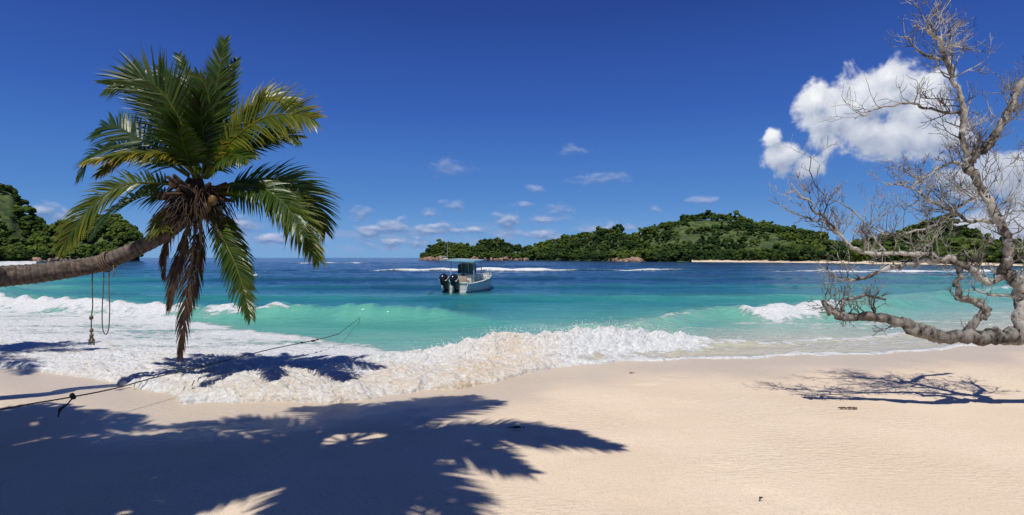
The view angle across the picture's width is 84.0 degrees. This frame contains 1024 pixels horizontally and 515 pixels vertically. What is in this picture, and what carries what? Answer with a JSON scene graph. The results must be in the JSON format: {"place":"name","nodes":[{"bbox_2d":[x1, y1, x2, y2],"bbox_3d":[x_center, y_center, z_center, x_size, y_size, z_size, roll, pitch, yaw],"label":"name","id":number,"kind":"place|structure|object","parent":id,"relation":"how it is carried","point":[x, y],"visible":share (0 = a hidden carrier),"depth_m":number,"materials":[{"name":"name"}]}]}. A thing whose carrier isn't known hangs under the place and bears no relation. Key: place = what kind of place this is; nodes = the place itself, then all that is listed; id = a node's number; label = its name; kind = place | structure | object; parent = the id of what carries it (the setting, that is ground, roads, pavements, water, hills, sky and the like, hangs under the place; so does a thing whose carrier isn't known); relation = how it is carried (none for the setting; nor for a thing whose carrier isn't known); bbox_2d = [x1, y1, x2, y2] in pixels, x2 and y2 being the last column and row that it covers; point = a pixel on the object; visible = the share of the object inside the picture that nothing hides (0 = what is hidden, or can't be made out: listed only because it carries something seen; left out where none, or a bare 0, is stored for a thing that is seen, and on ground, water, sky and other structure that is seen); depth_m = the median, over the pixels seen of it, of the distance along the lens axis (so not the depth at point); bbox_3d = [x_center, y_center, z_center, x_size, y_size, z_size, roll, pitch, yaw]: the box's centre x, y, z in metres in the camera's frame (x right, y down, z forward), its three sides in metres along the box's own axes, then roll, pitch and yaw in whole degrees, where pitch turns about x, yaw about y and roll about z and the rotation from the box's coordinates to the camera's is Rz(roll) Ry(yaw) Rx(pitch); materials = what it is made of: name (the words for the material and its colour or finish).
{"place":"outdoors","nodes":[
{"label":"outdoors","id":0,"kind":"place"},
{"bbox_2d":[0,190,139,260],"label":"hill","id":1,"kind":"structure","parent":0,"point":[7,202],"depth_m":377.63,"materials":[{"name":"green plant"}]},
{"bbox_2d":[0,183,143,259],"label":"hill forest","id":2,"kind":"object","parent":1,"relation":"on","point":[39,243],"visible":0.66,"depth_m":381.75,"materials":[{"name":"green plant"}]},
{"bbox_2d":[28,256,137,260],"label":"granite rocks","id":3,"kind":"object","parent":1,"relation":"on","point":[38,258],"visible":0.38,"depth_m":355.90,"materials":[{"name":"grey stone"}]},
{"bbox_2d":[0,258,1021,403],"bbox_3d":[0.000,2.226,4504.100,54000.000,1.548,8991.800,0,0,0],"label":"sea water","id":4,"kind":"structure","parent":0,"point":[753,310],"depth_m":20.83,"materials":[{"name":"teal liquid"}]},
{"bbox_2d":[0,291,432,416],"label":"mooring rope","id":5,"kind":"object","parent":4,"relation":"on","point":[72,396],"visible":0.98,"depth_m":8.66,"materials":[{"name":"black fabric"}]},
{"bbox_2d":[440,239,450,260],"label":"sailboat","id":6,"kind":"object","parent":4,"relation":"on","point":[444,259],"visible":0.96,"depth_m":449.27,"materials":[{"name":"white paint"}]},
{"bbox_2d":[439,258,491,292],"bbox_3d":[-2.994,1.401,41.072,2.184,2.616,6.651,2,3,22],"label":"motorboat","id":7,"kind":"object","parent":4,"relation":"on","point":[468,279],"visible":0.9,"depth_m":39.83,"materials":[{"name":"white paint"}]},
{"bbox_2d":[319,317,730,361],"bbox_3d":[0.482,1.877,13.842,11.419,0.877,1.434,0,0,-15],"label":"wave spray","id":8,"kind":"object","parent":4,"relation":"on","point":[557,334],"visible":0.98,"depth_m":13.93,"materials":[{"name":"liquid"}]},
{"bbox_2d":[0,344,1023,514],"bbox_3d":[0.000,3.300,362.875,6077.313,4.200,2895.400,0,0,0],"label":"beach sand ground","id":9,"kind":"structure","parent":0,"point":[935,432],"depth_m":7.07,"materials":[{"name":"beige sand"}]},
{"bbox_2d":[0,34,340,363],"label":"palm tree","id":10,"kind":"object","parent":9,"relation":"on","point":[192,126],"visible":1,"depth_m":9.79,"materials":[{"name":"green plant"}]},
{"bbox_2d":[88,274,94,344],"bbox_3d":[-7.209,0.830,9.751,0.138,1.350,0.073,0,0,0],"label":"hanging rope","id":11,"kind":"object","parent":10,"relation":"hanging from","point":[91,330],"visible":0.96,"depth_m":9.74,"materials":[{"name":"brown fabric"}]},
{"bbox_2d":[96,251,116,334],"bbox_3d":[-6.939,0.604,9.734,0.291,1.444,0.470,0,0,-29],"label":"rope swing","id":12,"kind":"object","parent":10,"relation":"attached to","point":[100,258],"visible":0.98,"depth_m":9.74,"materials":[{"name":"brown fabric"}]},
{"bbox_2d":[769,0,1023,345],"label":"dead tree","id":13,"kind":"object","parent":9,"relation":"on","point":[968,333],"visible":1,"depth_m":8.54,"materials":[{"name":"grey wood"}]},
{"bbox_2d":[0,0,1023,257],"label":"sky","id":14,"kind":"structure","parent":0,"point":[523,122],"materials":[{"name":"blue"}]},
{"bbox_2d":[432,219,1018,261],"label":"hill","id":15,"kind":"structure","parent":0,"point":[696,224],"depth_m":410.23,"materials":[{"name":"green plant"}]},
{"bbox_2d":[418,255,643,261],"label":"granite rocks","id":16,"kind":"object","parent":15,"relation":"on","point":[638,259],"visible":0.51,"depth_m":490.10,"materials":[{"name":"grey stone"}]},
{"bbox_2d":[420,210,1023,262],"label":"hill forest","id":17,"kind":"object","parent":15,"relation":"on","point":[815,245],"visible":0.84,"depth_m":367.89,"materials":[{"name":"green plant"}]},
{"bbox_2d":[692,260,1022,265],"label":"beach sand","id":18,"kind":"structure","parent":15,"relation":"on","point":[878,262],"depth_m":246.93,"materials":[{"name":"beige sand"}]},
{"bbox_2d":[838,406,856,408],"bbox_3d":[5.111,2.295,8.676,0.327,0.034,0.091,0,0,0],"label":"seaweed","id":19,"kind":"object","parent":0,"point":[849,407],"visible":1,"depth_m":8.66,"materials":[{"name":"brown plant"}]}
]}

